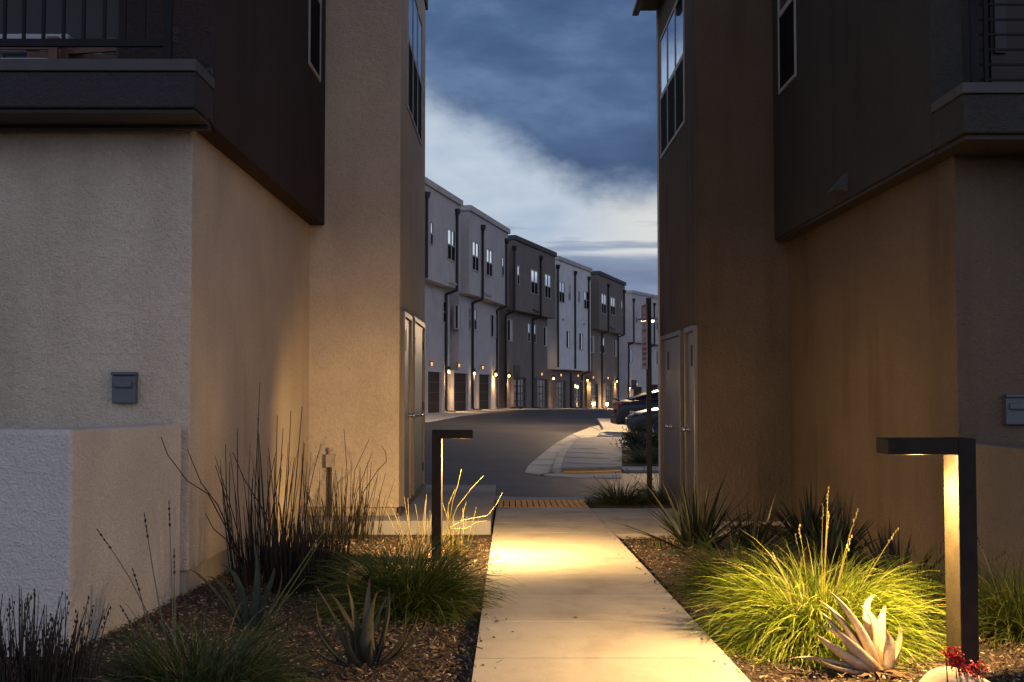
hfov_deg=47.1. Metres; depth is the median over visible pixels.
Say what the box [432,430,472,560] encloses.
bollard light
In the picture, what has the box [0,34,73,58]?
outdoor armchair
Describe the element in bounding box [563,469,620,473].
tactile paving
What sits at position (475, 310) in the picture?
window
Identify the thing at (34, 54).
outdoor armchair
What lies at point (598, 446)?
pavement
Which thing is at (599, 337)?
window
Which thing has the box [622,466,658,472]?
pavement
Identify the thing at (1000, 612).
ornamental grass
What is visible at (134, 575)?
seed stalks
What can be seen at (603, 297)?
window
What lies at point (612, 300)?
window
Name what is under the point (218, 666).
ornamental grass
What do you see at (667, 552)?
irrigation lid
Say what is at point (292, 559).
rush clump
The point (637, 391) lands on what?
garage door
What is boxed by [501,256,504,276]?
window
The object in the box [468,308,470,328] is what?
window
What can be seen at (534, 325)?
window
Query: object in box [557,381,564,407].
garage door
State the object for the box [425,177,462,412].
townhouse
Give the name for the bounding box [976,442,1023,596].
garden wall
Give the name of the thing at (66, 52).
outdoor armchair
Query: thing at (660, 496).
ornamental grass
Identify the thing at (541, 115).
sky
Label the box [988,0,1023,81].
balcony door
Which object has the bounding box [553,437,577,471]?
kerb
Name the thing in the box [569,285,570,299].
window
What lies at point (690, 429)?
door
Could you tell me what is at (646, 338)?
sign post
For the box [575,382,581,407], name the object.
garage door
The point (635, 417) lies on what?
parked car
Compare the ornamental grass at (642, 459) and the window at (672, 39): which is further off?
the ornamental grass at (642, 459)
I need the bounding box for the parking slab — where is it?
[597,418,646,439]
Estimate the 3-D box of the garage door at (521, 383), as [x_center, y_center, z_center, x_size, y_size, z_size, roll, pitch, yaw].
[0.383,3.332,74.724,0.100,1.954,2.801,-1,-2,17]
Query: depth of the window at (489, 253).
64.82 m
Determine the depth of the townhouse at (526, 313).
75.93 m
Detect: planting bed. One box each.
[588,498,670,507]
[622,446,658,465]
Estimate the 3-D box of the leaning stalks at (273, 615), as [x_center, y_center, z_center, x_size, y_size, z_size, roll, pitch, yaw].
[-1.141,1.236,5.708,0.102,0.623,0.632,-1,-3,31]
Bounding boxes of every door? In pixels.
[405,319,415,501]
[415,323,423,490]
[428,372,438,412]
[454,373,465,410]
[479,374,487,408]
[514,378,524,407]
[538,379,546,407]
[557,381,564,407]
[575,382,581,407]
[591,383,596,407]
[606,385,610,408]
[635,387,640,394]
[663,336,679,505]
[682,332,693,512]
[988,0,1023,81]
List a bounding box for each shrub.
[610,421,657,450]
[638,426,657,450]
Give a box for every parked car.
[610,390,657,432]
[625,408,657,438]
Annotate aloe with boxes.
[309,579,428,667]
[789,589,902,676]
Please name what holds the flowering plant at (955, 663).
on the bark mulch
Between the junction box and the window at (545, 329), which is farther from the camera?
the window at (545, 329)
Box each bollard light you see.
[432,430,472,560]
[876,437,978,675]
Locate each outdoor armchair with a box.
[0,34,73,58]
[26,50,115,58]
[60,37,116,58]
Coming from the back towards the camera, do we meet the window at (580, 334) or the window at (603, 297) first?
the window at (603, 297)
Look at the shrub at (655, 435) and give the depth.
28.43 m
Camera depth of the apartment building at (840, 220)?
11.23 m
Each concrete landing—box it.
[301,485,495,534]
[591,508,738,538]
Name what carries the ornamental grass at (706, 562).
on the bark mulch
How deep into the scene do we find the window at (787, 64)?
12.90 m
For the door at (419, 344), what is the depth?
15.54 m
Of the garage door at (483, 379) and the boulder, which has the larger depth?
the garage door at (483, 379)
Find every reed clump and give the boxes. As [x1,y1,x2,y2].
[383,494,445,555]
[442,469,501,559]
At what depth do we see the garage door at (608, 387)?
99.93 m
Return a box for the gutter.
[525,425,624,478]
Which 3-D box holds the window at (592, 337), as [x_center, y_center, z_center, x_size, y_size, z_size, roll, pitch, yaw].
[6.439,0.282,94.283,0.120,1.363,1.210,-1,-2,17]
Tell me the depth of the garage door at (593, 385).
94.51 m
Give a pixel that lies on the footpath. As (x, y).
(567, 568)
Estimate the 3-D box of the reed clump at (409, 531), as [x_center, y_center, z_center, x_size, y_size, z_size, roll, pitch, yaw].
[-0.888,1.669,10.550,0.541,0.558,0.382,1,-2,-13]
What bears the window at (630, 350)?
in the townhouse at (630, 354)
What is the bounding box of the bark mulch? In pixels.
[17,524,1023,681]
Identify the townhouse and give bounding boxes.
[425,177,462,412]
[449,205,509,410]
[499,235,556,408]
[547,256,591,407]
[584,271,625,408]
[619,290,657,399]
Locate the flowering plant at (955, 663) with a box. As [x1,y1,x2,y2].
[941,645,988,681]
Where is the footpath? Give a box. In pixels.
[472,507,750,681]
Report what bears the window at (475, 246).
in the townhouse at (478, 298)
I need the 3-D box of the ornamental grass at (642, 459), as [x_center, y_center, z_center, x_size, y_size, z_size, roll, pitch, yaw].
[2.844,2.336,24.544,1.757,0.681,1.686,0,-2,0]
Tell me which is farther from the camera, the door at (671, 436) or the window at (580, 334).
the window at (580, 334)
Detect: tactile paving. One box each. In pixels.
[498,500,587,506]
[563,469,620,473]
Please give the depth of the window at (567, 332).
85.89 m
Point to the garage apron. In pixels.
(435, 416)
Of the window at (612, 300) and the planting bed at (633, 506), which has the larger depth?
the window at (612, 300)
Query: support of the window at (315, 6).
in the apartment building at (212, 226)
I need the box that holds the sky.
[425,0,657,294]
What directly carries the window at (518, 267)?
in the townhouse at (526, 313)
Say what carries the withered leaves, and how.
on the bark mulch
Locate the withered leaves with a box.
[857,667,910,677]
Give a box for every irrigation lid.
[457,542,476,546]
[661,550,684,555]
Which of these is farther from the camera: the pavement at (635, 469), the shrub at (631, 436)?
the shrub at (631, 436)
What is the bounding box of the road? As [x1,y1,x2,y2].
[425,409,658,496]
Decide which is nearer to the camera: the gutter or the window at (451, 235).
the gutter
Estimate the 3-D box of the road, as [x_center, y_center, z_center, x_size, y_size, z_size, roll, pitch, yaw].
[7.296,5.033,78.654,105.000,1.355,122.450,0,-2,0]
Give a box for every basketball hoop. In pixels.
[511,365,525,408]
[631,380,636,395]
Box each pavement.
[562,437,621,471]
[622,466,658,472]
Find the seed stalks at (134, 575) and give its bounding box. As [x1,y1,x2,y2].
[97,502,175,657]
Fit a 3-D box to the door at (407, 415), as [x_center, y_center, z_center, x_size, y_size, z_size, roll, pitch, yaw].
[-1.201,0.804,13.636,0.109,2.114,0.906,0,-2,0]
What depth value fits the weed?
11.06 m
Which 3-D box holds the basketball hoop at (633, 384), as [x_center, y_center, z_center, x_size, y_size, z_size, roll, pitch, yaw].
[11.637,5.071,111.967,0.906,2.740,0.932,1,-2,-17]
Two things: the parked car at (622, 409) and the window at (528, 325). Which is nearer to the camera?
the parked car at (622, 409)
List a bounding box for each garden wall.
[0,424,180,656]
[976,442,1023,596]
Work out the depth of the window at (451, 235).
57.20 m
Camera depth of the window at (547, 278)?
79.67 m
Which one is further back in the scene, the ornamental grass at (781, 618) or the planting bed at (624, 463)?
the planting bed at (624, 463)
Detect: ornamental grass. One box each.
[65,585,344,681]
[278,518,521,637]
[576,471,664,508]
[610,440,658,463]
[626,461,666,504]
[635,524,828,606]
[669,486,982,679]
[828,535,1016,635]
[904,536,1023,654]
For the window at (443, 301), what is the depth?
57.78 m
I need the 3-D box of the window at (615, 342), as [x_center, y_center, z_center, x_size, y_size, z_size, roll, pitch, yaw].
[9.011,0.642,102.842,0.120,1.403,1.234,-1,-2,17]
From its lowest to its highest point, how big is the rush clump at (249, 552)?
1.520 m
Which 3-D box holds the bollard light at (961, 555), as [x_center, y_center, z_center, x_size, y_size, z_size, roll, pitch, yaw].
[1.891,1.051,5.356,0.395,1.216,0.180,0,-2,0]
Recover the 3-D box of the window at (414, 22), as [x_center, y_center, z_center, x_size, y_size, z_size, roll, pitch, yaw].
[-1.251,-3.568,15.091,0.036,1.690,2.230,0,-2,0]
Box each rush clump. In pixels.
[0,585,110,681]
[161,384,320,588]
[263,524,352,595]
[301,432,393,542]
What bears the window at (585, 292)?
in the townhouse at (569, 348)
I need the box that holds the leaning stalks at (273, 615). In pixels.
[242,525,327,659]
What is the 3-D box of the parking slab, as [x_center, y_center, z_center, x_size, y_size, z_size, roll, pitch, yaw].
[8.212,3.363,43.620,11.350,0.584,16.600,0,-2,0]
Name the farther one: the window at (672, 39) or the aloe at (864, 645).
the window at (672, 39)
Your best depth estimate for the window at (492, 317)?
67.95 m
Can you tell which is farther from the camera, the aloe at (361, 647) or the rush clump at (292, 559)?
the rush clump at (292, 559)
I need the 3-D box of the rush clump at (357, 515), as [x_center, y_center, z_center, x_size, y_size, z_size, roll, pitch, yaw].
[-1.703,1.460,11.844,0.786,1.155,0.731,2,-3,-35]
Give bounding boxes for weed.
[639,531,674,548]
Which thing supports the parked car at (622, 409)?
on the parking slab
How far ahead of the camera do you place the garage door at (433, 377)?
55.89 m
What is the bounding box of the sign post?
[641,298,651,491]
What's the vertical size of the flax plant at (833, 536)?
0.534 m
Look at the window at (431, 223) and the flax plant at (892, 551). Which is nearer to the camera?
the flax plant at (892, 551)
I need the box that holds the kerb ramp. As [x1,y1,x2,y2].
[496,496,586,503]
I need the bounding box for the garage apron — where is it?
[425,408,602,421]
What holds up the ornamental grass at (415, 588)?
on the bark mulch
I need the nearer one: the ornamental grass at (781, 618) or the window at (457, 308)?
the ornamental grass at (781, 618)
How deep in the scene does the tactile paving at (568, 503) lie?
16.22 m
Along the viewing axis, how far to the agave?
6.18 m
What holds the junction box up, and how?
attached to the apartment building at (212, 226)
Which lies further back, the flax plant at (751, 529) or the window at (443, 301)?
the window at (443, 301)
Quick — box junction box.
[326,447,335,512]
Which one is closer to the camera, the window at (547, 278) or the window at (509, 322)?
the window at (509, 322)
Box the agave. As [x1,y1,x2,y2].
[189,550,293,630]
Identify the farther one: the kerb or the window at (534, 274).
the window at (534, 274)
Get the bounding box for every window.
[308,0,321,81]
[407,0,422,145]
[430,221,433,245]
[443,301,444,322]
[447,228,455,262]
[453,304,460,329]
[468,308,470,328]
[472,240,478,272]
[474,309,476,329]
[486,248,492,277]
[490,314,496,337]
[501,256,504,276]
[507,319,512,341]
[517,265,519,284]
[527,323,530,341]
[531,269,537,294]
[534,325,535,342]
[543,326,547,346]
[544,273,550,298]
[559,281,564,302]
[566,330,569,347]
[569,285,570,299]
[579,333,582,349]
[584,291,587,308]
[591,336,594,352]
[599,337,600,352]
[601,293,606,314]
[603,338,604,353]
[610,297,614,315]
[614,340,616,356]
[629,349,632,362]
[660,0,684,158]
[777,0,796,93]
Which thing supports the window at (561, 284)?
in the townhouse at (569, 348)
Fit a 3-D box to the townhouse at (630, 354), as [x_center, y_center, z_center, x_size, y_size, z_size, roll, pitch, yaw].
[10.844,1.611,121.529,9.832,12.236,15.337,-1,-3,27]
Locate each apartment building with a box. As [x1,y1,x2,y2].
[0,0,427,594]
[632,0,1023,582]
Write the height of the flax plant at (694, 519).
0.801 m
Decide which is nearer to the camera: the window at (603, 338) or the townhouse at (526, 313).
the townhouse at (526, 313)
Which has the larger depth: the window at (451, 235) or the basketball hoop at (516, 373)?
the basketball hoop at (516, 373)
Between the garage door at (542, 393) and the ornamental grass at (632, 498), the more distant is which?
the garage door at (542, 393)
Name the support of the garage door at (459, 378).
in the townhouse at (478, 298)
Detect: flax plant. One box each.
[614,471,764,550]
[715,495,799,550]
[749,478,847,547]
[780,502,878,564]
[833,522,944,582]
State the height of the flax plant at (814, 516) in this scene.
0.699 m
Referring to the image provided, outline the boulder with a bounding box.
[919,667,989,681]
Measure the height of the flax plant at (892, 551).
0.504 m
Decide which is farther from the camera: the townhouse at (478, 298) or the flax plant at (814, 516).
the townhouse at (478, 298)
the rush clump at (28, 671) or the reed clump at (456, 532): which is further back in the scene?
the reed clump at (456, 532)
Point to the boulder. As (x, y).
(937, 674)

